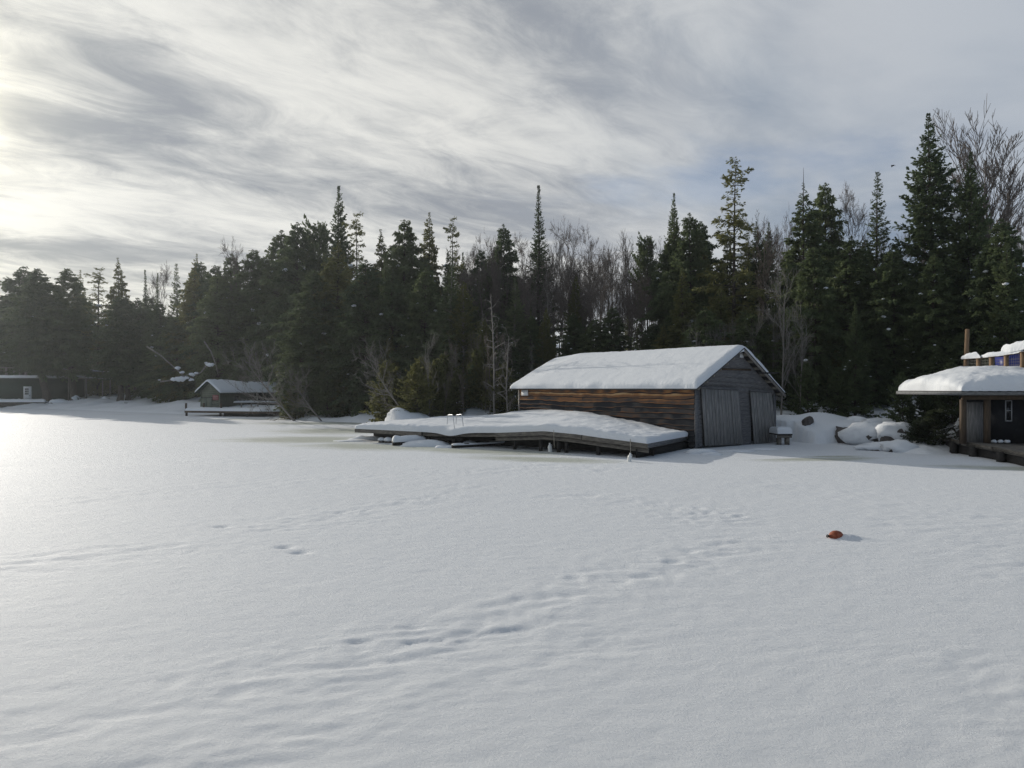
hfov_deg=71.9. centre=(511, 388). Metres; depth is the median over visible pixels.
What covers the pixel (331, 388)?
young fir
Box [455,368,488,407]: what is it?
young fir
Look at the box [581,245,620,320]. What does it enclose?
bare tree
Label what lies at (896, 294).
hemlock tree
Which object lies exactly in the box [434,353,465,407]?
young fir
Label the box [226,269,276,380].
hemlock tree
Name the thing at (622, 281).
bare tree
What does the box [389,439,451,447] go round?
snow drift
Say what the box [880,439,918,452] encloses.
boulder
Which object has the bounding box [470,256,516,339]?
hemlock tree
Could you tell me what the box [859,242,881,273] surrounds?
hemlock tree
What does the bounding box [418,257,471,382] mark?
young spruce
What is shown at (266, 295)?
hemlock tree
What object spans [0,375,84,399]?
long green building
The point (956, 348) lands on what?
hemlock tree
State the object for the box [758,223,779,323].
spruce tree
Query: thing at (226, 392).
green boathouse
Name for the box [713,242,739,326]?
hemlock tree
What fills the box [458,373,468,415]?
bare sapling
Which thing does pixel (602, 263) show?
bare tree
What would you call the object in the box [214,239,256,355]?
bare tree
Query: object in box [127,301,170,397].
hemlock tree
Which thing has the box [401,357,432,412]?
young fir
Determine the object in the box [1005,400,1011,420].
window
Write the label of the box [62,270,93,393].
hemlock tree
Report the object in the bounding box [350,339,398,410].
leaning bare tree
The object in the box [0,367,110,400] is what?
deck railing
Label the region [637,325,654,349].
hemlock tree
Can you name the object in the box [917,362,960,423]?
young fir
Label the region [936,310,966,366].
spruce tree
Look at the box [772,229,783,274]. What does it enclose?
bare tree
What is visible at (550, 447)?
float jug
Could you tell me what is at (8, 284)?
hemlock tree
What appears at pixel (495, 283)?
tree
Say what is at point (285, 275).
hemlock tree
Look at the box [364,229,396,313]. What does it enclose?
hemlock tree
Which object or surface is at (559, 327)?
bare tree
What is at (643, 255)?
pine tree
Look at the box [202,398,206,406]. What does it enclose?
door
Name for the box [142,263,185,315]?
bare tree
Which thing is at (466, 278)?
bare tree
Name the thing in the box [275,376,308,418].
young fir
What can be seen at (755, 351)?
bare tree
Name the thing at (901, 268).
hemlock tree
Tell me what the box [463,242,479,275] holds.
bare tree
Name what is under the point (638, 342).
hemlock tree
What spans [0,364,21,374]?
hemlock tree
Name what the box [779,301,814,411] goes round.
bare tree
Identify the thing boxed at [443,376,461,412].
young fir
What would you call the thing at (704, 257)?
hemlock tree
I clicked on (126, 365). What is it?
hemlock tree
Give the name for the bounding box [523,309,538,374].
cedar tree
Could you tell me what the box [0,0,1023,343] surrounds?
sky
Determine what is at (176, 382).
hemlock tree
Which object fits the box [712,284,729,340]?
hemlock tree
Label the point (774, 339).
bare tree
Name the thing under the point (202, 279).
hemlock tree
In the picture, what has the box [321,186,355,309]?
spruce tree
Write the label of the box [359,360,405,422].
young fir
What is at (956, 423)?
boulder
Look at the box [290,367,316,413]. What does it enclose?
young fir
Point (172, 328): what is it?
hemlock tree
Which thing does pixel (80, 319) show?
hemlock tree
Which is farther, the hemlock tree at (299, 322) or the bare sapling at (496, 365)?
the hemlock tree at (299, 322)
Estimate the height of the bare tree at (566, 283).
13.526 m
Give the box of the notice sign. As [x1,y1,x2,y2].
[213,395,218,399]
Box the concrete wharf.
[0,399,48,407]
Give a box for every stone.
[378,437,384,442]
[384,437,391,442]
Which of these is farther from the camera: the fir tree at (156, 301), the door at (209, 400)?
the fir tree at (156, 301)
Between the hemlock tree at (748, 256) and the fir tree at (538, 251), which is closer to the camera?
the hemlock tree at (748, 256)
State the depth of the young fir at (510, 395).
49.47 m
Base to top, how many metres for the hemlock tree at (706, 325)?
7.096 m
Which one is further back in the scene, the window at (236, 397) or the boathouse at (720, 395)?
the window at (236, 397)
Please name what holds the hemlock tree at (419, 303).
on the snowy hillside
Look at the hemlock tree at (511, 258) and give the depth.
74.34 m
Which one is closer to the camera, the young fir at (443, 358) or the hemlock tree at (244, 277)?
the young fir at (443, 358)
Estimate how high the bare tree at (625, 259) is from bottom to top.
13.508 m
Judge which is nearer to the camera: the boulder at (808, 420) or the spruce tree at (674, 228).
the boulder at (808, 420)
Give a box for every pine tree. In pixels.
[291,214,334,317]
[628,231,659,328]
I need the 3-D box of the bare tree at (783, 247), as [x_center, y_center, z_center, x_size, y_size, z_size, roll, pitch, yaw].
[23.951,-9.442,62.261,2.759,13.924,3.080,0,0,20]
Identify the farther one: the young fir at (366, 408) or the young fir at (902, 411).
the young fir at (366, 408)
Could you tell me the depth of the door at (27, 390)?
112.93 m
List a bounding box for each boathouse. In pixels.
[195,379,277,406]
[510,345,785,448]
[896,365,1023,444]
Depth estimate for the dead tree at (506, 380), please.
48.04 m
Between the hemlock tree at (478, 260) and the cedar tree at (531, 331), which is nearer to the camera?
the cedar tree at (531, 331)
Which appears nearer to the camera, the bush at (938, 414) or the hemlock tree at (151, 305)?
the bush at (938, 414)
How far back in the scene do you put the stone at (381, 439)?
38.91 m
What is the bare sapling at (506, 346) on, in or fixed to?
on the snowy hillside
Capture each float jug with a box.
[548,443,551,451]
[627,453,631,461]
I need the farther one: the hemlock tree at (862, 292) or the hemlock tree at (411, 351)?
the hemlock tree at (411, 351)
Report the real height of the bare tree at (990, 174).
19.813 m
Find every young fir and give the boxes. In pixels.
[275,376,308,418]
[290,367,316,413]
[306,363,348,416]
[325,367,352,416]
[349,360,375,411]
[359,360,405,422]
[381,379,404,420]
[391,363,442,413]
[400,376,410,408]
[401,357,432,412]
[414,363,458,416]
[416,358,461,416]
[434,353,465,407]
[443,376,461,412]
[447,369,475,413]
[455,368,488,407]
[464,349,487,406]
[472,367,501,410]
[482,352,515,404]
[482,362,517,414]
[512,380,517,409]
[783,374,805,409]
[787,363,824,414]
[821,367,851,416]
[877,372,916,424]
[912,395,937,428]
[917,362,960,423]
[923,395,939,410]
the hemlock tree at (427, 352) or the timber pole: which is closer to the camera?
the timber pole
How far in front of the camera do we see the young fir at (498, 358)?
52.11 m
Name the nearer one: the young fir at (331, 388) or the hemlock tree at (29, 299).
the young fir at (331, 388)
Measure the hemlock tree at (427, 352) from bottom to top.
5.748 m
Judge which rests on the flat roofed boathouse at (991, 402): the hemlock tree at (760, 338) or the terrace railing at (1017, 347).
the terrace railing at (1017, 347)
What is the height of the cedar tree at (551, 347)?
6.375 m
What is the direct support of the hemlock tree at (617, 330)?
on the snowy hillside
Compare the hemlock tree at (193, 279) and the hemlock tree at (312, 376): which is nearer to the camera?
the hemlock tree at (312, 376)
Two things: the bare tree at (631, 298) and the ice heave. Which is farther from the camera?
the bare tree at (631, 298)
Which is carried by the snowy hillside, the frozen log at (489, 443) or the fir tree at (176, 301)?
the fir tree at (176, 301)
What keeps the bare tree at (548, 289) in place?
on the snowy hillside
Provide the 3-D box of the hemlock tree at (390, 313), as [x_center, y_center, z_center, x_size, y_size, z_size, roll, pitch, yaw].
[-10.861,-4.258,65.580,7.225,12.912,6.818,0,0,-24]
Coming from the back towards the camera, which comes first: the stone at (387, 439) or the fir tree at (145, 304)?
the fir tree at (145, 304)
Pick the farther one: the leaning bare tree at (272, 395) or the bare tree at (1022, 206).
the leaning bare tree at (272, 395)
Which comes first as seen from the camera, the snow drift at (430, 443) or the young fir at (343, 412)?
the snow drift at (430, 443)
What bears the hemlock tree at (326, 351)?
on the snowy hillside
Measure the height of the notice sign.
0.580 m
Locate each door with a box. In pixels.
[23,386,31,398]
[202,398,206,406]
[207,398,211,406]
[701,389,742,445]
[750,392,775,443]
[967,402,982,441]
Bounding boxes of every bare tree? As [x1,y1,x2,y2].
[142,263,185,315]
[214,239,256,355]
[220,337,294,420]
[276,362,321,420]
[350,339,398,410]
[420,331,440,416]
[446,237,472,290]
[452,259,486,326]
[453,231,492,291]
[457,258,508,334]
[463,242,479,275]
[472,235,505,275]
[478,382,501,414]
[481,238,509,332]
[482,256,510,334]
[508,232,534,274]
[508,253,539,373]
[516,250,549,339]
[518,264,534,330]
[519,257,565,325]
[530,243,559,307]
[538,303,556,343]
[541,223,568,341]
[544,237,578,339]
[550,217,585,315]
[551,247,590,334]
[551,256,586,325]
[552,270,586,331]
[556,291,565,347]
[568,252,583,312]
[571,223,606,316]
[573,261,602,319]
[576,282,593,333]
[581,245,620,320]
[581,264,608,346]
[583,286,599,325]
[584,266,607,331]
[588,243,616,307]
[590,242,621,316]
[594,265,614,326]
[608,252,619,324]
[611,262,629,318]
[614,270,628,346]
[614,276,647,350]
[614,298,632,335]
[615,230,637,350]
[616,279,654,343]
[622,274,642,350]
[623,292,641,350]
[628,263,652,331]
[644,236,662,270]
[648,255,659,323]
[686,322,717,346]
[712,321,734,345]
[726,320,740,343]
[736,237,766,288]
[739,308,768,361]
[741,209,784,323]
[757,263,812,414]
[759,302,784,368]
[760,230,774,311]
[768,209,795,295]
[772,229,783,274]
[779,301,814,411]
[781,340,802,375]
[818,181,875,269]
[871,229,891,264]
[891,230,915,262]
[924,98,1023,266]
[997,193,1023,294]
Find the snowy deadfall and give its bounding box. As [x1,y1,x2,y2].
[147,341,218,381]
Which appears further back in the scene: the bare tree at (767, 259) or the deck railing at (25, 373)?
the deck railing at (25, 373)
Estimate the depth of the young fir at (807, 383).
43.83 m
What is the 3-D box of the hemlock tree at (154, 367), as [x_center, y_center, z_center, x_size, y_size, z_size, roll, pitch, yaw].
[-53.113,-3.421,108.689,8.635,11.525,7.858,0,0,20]
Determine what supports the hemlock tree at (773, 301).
on the snowy hillside
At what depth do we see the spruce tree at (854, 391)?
43.15 m
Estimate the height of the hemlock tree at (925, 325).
10.005 m
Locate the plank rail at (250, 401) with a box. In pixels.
[233,400,283,406]
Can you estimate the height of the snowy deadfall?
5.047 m
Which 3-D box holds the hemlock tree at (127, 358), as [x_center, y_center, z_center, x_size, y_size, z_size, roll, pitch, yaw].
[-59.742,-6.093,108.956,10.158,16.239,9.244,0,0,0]
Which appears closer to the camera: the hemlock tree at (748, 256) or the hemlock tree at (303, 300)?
the hemlock tree at (748, 256)
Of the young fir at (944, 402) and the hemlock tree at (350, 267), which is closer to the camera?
the young fir at (944, 402)
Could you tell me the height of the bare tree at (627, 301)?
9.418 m
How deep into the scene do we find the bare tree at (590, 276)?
77.19 m
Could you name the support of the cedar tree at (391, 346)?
on the snowy hillside
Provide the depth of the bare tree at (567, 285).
74.53 m
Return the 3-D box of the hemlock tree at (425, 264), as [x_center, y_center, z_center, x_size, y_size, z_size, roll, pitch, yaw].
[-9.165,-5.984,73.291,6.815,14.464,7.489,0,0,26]
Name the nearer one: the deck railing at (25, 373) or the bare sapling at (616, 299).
the bare sapling at (616, 299)
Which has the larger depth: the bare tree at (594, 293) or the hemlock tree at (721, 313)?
the bare tree at (594, 293)
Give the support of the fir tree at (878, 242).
on the snowy hillside
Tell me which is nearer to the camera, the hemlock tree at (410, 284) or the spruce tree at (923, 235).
the spruce tree at (923, 235)
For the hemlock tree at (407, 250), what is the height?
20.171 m
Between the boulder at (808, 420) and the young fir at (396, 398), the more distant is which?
the young fir at (396, 398)
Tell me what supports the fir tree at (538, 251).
on the snowy hillside
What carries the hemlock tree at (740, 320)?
on the snowy hillside
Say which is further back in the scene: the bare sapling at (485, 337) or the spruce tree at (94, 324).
the spruce tree at (94, 324)
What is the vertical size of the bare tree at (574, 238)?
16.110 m
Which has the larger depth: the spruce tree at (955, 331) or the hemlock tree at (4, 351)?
the hemlock tree at (4, 351)
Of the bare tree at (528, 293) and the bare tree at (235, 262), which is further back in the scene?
the bare tree at (235, 262)
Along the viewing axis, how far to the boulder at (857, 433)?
37.36 m
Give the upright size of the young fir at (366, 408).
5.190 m
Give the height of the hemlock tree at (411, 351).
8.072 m
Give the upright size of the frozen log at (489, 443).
0.295 m
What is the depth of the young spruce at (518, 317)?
61.55 m
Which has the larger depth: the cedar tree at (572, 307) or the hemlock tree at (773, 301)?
the cedar tree at (572, 307)
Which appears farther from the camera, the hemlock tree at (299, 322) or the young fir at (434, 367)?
the hemlock tree at (299, 322)
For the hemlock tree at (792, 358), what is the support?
on the snowy hillside
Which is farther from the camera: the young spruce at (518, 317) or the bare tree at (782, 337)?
the young spruce at (518, 317)
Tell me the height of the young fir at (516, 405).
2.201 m
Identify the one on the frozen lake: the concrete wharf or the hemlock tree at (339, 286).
the concrete wharf
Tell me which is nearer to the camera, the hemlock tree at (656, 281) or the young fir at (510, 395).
the young fir at (510, 395)
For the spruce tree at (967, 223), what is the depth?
46.46 m
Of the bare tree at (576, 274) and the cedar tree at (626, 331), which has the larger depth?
the cedar tree at (626, 331)
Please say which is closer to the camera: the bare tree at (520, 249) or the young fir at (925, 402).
the young fir at (925, 402)
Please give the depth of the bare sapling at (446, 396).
48.77 m
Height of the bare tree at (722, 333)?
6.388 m
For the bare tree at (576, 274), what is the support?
on the snowy hillside
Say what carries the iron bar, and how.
attached to the boathouse at (720, 395)
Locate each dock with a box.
[185,404,282,416]
[355,410,687,457]
[941,439,1023,465]
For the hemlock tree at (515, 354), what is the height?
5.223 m
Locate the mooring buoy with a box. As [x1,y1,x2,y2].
[826,530,842,538]
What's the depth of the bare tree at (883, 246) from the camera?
64.94 m
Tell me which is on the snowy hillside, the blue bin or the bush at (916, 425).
the bush at (916, 425)
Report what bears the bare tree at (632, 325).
on the snowy hillside
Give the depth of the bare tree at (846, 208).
56.56 m
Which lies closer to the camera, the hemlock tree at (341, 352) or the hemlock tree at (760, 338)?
the hemlock tree at (760, 338)
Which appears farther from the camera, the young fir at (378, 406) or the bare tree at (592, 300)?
the bare tree at (592, 300)
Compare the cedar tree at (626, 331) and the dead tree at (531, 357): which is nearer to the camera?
the dead tree at (531, 357)
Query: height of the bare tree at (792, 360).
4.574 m
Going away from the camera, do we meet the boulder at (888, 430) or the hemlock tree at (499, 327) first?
the boulder at (888, 430)
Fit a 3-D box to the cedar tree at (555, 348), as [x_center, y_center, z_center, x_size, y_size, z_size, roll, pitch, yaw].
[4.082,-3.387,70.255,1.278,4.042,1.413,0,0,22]
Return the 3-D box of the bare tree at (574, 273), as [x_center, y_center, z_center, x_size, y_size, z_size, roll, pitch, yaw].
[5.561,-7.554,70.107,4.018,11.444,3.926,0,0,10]
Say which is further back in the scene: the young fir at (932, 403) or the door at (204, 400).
the door at (204, 400)
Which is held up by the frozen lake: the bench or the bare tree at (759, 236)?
the bench
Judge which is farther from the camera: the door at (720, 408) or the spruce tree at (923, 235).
the spruce tree at (923, 235)
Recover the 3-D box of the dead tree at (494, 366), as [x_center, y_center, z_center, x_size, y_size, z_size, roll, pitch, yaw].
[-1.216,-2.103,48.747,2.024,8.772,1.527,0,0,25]
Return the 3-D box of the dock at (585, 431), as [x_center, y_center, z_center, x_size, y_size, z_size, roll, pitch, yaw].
[0.216,2.183,39.526,19.577,1.833,9.293,0,0,34]
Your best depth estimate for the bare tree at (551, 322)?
64.87 m
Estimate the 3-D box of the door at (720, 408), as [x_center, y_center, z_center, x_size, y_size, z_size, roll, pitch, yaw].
[10.778,1.487,36.152,3.678,2.939,0.045,0,0,-40]
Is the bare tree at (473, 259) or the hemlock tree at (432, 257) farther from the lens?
the bare tree at (473, 259)
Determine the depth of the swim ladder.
36.44 m
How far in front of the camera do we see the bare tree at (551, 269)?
71.83 m
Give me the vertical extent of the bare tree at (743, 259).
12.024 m
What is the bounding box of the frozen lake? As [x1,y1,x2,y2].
[0,408,1023,767]
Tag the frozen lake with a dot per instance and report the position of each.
(196, 590)
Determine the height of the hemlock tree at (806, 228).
16.847 m
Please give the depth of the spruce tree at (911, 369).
44.98 m
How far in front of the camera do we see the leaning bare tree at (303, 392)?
63.69 m
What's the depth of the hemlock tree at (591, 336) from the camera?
60.00 m
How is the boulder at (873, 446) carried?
on the snowy hillside
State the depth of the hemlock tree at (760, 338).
47.58 m
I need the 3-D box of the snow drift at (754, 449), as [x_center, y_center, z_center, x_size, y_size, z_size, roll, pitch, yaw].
[11.562,3.037,34.238,3.578,0.222,1.120,0,0,-30]
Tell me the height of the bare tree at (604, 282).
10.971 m
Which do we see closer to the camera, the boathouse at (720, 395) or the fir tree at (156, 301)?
the boathouse at (720, 395)
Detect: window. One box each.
[234,395,238,400]
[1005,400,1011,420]
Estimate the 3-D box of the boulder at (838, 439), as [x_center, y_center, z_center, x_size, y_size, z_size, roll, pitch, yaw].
[18.733,2.751,39.305,1.934,1.573,1.430,0,0,0]
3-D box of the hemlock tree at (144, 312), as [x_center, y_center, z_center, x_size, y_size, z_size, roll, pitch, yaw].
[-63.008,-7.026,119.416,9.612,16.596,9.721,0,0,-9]
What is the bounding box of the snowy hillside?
[3,339,958,454]
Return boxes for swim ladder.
[447,414,463,435]
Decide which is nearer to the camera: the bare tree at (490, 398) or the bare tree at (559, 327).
the bare tree at (490, 398)
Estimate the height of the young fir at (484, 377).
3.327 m
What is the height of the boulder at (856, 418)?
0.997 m
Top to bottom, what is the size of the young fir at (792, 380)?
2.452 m
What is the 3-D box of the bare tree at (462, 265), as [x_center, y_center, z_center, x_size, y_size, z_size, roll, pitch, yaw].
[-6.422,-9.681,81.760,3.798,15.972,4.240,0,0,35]
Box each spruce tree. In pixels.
[87,297,101,389]
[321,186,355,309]
[367,256,398,376]
[437,252,456,361]
[458,252,467,294]
[647,193,687,346]
[736,223,775,340]
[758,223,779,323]
[832,301,878,417]
[873,113,982,364]
[880,318,926,394]
[927,152,1007,371]
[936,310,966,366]
[972,242,1023,365]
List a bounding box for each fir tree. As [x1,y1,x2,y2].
[132,270,152,388]
[143,273,158,385]
[167,263,181,319]
[516,185,563,361]
[862,172,892,343]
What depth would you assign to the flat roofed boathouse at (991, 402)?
31.96 m
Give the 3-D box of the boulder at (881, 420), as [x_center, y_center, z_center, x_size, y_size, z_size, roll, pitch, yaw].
[20.705,2.079,39.276,3.123,0.935,1.725,0,0,0]
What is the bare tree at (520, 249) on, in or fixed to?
on the snowy hillside
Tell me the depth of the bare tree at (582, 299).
67.50 m
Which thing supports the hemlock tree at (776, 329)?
on the snowy hillside
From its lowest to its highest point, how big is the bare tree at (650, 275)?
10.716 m
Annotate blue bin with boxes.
[995,350,1022,365]
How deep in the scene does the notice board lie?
44.51 m
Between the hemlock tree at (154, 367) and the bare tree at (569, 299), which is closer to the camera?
the bare tree at (569, 299)
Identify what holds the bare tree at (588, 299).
on the snowy hillside
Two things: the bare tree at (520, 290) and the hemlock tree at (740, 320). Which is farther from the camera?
the bare tree at (520, 290)
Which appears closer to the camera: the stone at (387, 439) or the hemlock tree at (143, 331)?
the stone at (387, 439)
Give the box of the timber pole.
[963,329,969,365]
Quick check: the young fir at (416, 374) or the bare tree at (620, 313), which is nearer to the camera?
the young fir at (416, 374)
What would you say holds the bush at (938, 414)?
on the snowy hillside
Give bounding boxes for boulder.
[48,399,66,403]
[71,395,80,399]
[802,416,813,425]
[835,426,847,443]
[838,421,880,444]
[846,416,866,420]
[854,441,889,450]
[860,417,912,424]
[875,421,911,441]
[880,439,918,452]
[953,418,958,435]
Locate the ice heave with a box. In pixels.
[334,435,379,441]
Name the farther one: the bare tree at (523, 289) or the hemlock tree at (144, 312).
the hemlock tree at (144, 312)
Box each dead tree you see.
[483,294,505,413]
[495,326,517,412]
[528,336,533,371]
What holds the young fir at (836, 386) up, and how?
on the snowy hillside
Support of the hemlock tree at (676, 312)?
on the snowy hillside
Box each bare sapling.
[442,370,453,415]
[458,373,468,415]
[483,334,492,413]
[494,331,503,410]
[502,334,511,365]
[598,271,613,350]
[604,283,610,316]
[611,289,622,322]
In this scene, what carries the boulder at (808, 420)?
on the snowy hillside
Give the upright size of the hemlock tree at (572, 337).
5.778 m
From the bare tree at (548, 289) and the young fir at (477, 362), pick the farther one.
the bare tree at (548, 289)
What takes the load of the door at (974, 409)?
in the flat roofed boathouse at (991, 402)
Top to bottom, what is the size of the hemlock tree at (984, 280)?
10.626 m
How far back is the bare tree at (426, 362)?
47.88 m
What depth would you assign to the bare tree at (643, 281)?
70.11 m
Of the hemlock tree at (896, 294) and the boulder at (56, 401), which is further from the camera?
the boulder at (56, 401)
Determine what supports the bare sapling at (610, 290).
on the snowy hillside
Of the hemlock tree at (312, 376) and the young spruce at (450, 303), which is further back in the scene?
the hemlock tree at (312, 376)
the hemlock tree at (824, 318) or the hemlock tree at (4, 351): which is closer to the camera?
the hemlock tree at (824, 318)
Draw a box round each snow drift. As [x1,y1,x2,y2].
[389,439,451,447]
[684,449,721,454]
[719,448,779,451]
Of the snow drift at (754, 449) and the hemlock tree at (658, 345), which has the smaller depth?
the snow drift at (754, 449)
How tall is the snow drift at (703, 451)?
0.495 m
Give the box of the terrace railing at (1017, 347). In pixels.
[961,340,1023,367]
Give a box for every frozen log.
[392,435,425,445]
[451,441,504,447]
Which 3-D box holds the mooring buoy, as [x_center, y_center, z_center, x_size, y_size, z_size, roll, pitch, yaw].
[6.495,2.990,14.251,0.382,0.247,0.259,0,0,0]
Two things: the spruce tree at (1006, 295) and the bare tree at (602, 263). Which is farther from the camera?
the bare tree at (602, 263)
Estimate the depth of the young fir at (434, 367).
49.47 m
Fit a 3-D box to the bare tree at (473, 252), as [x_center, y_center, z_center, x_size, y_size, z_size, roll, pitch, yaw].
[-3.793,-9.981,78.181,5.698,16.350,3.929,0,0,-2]
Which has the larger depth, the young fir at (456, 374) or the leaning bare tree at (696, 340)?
the young fir at (456, 374)
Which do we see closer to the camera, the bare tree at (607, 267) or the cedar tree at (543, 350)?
the cedar tree at (543, 350)
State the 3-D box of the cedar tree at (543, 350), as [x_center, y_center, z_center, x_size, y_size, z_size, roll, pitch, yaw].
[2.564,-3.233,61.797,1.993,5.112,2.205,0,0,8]
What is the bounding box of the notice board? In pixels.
[521,390,527,395]
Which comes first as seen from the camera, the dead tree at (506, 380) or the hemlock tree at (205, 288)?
the dead tree at (506, 380)
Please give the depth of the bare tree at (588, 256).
77.53 m
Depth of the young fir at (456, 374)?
51.18 m
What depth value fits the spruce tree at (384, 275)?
70.67 m
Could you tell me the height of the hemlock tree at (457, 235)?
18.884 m
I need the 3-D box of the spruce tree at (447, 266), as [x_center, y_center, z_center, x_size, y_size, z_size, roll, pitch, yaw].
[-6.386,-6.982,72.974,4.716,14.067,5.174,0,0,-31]
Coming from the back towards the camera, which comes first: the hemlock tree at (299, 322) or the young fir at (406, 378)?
the hemlock tree at (299, 322)
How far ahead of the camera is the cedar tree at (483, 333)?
53.62 m
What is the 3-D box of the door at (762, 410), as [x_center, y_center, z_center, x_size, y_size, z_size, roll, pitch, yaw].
[13.774,1.614,38.670,2.659,2.880,0.039,0,0,-40]
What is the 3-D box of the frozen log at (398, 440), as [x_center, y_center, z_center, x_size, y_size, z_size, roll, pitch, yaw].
[-5.465,2.744,37.520,1.785,0.551,0.418,0,0,-23]
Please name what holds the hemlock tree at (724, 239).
on the snowy hillside
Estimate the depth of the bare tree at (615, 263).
102.81 m
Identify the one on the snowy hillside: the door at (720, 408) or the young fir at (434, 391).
the young fir at (434, 391)
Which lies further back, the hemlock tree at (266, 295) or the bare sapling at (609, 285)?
the hemlock tree at (266, 295)
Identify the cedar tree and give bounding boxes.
[376,328,400,405]
[465,320,500,384]
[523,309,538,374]
[531,322,549,367]
[538,308,555,366]
[551,338,558,358]
[563,276,589,351]
[624,317,634,350]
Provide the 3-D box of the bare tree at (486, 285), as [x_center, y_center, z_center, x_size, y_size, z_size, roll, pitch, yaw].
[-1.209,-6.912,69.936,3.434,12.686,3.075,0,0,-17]
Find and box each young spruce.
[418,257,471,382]
[501,277,536,379]
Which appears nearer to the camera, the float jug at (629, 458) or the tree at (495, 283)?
the float jug at (629, 458)
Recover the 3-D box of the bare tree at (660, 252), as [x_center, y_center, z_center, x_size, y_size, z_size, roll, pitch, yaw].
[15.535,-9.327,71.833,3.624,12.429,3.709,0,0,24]
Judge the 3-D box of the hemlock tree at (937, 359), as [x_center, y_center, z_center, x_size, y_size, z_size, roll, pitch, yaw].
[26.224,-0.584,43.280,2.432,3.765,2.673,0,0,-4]
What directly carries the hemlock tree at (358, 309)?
on the snowy hillside
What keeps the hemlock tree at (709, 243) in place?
on the snowy hillside
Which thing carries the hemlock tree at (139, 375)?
on the snowy hillside
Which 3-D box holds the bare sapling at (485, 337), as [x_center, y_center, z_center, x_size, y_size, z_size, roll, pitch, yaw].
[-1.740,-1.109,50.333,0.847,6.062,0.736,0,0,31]
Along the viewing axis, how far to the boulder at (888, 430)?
36.12 m
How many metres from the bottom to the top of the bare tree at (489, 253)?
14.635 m
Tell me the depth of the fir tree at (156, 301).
123.98 m
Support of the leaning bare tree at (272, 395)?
on the snowy hillside
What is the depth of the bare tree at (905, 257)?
65.84 m
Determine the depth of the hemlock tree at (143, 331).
112.52 m
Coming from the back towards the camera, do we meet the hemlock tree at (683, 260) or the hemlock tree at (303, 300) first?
the hemlock tree at (303, 300)
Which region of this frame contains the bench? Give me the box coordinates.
[769,426,792,444]
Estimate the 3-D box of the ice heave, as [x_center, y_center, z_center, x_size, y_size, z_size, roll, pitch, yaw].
[-8.667,3.014,40.726,3.247,0.584,1.812,0,0,0]
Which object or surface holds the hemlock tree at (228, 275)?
on the snowy hillside
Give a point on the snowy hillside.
(822, 428)
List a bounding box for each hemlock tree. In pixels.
[0,266,43,374]
[0,268,83,400]
[0,313,17,374]
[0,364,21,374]
[10,268,106,399]
[17,295,84,374]
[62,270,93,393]
[63,267,112,395]
[78,297,145,400]
[84,297,153,399]
[88,258,136,396]
[109,297,151,395]
[124,320,158,399]
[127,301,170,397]
[127,327,153,396]
[128,319,195,402]
[140,296,159,326]
[141,332,175,398]
[147,265,202,402]
[170,262,211,396]
[173,351,200,393]
[174,254,199,358]
[178,273,255,401]
[179,265,224,396]
[193,253,250,372]
[207,249,286,380]
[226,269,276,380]
[237,230,292,380]
[246,222,322,404]
[262,270,340,412]
[273,312,323,416]
[275,240,355,410]
[279,299,368,415]
[293,306,360,413]
[308,309,362,408]
[317,260,399,416]
[342,211,367,293]
[354,273,428,412]
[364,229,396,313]
[376,220,429,312]
[390,280,427,344]
[392,267,448,384]
[393,326,425,389]
[406,341,440,373]
[407,261,442,329]
[417,212,442,296]
[440,218,464,289]
[464,250,501,332]
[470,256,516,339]
[479,313,511,379]
[491,327,523,381]
[492,224,526,367]
[519,315,543,377]
[552,313,585,356]
[573,318,614,352]
[593,307,638,351]
[632,323,644,350]
[634,243,689,349]
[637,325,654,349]
[651,323,672,348]
[657,212,720,345]
[665,267,698,347]
[679,307,730,347]
[682,308,726,345]
[688,221,731,309]
[689,238,714,313]
[691,157,779,347]
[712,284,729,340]
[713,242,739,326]
[721,310,777,378]
[727,239,767,325]
[727,313,796,409]
[762,258,810,339]
[766,309,794,388]
[767,168,844,349]
[772,247,849,400]
[786,332,813,393]
[799,182,853,341]
[811,236,896,373]
[843,330,869,390]
[851,247,922,390]
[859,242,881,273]
[879,255,911,290]
[890,253,976,394]
[919,348,948,399]
[936,333,976,398]
[948,218,1023,365]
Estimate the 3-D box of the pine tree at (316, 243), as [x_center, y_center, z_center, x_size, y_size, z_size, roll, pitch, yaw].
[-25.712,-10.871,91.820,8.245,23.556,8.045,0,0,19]
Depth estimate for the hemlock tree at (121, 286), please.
122.96 m
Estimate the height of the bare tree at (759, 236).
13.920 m
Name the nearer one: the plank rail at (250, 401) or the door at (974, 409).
the door at (974, 409)
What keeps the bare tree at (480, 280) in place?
on the snowy hillside
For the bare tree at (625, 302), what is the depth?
72.82 m
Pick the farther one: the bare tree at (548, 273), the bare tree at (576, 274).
the bare tree at (548, 273)
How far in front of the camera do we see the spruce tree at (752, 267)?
62.16 m
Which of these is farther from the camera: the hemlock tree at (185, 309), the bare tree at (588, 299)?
the hemlock tree at (185, 309)
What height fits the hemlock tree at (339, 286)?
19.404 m
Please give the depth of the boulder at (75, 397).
111.16 m
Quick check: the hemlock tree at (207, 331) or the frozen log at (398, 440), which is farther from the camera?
the hemlock tree at (207, 331)
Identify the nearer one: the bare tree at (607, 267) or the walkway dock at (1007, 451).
the walkway dock at (1007, 451)
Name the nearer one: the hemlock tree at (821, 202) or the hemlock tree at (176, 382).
the hemlock tree at (821, 202)
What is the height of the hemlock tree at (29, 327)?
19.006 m
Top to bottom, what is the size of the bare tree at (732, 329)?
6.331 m
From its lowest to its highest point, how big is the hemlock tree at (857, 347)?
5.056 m
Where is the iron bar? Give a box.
[758,372,778,373]

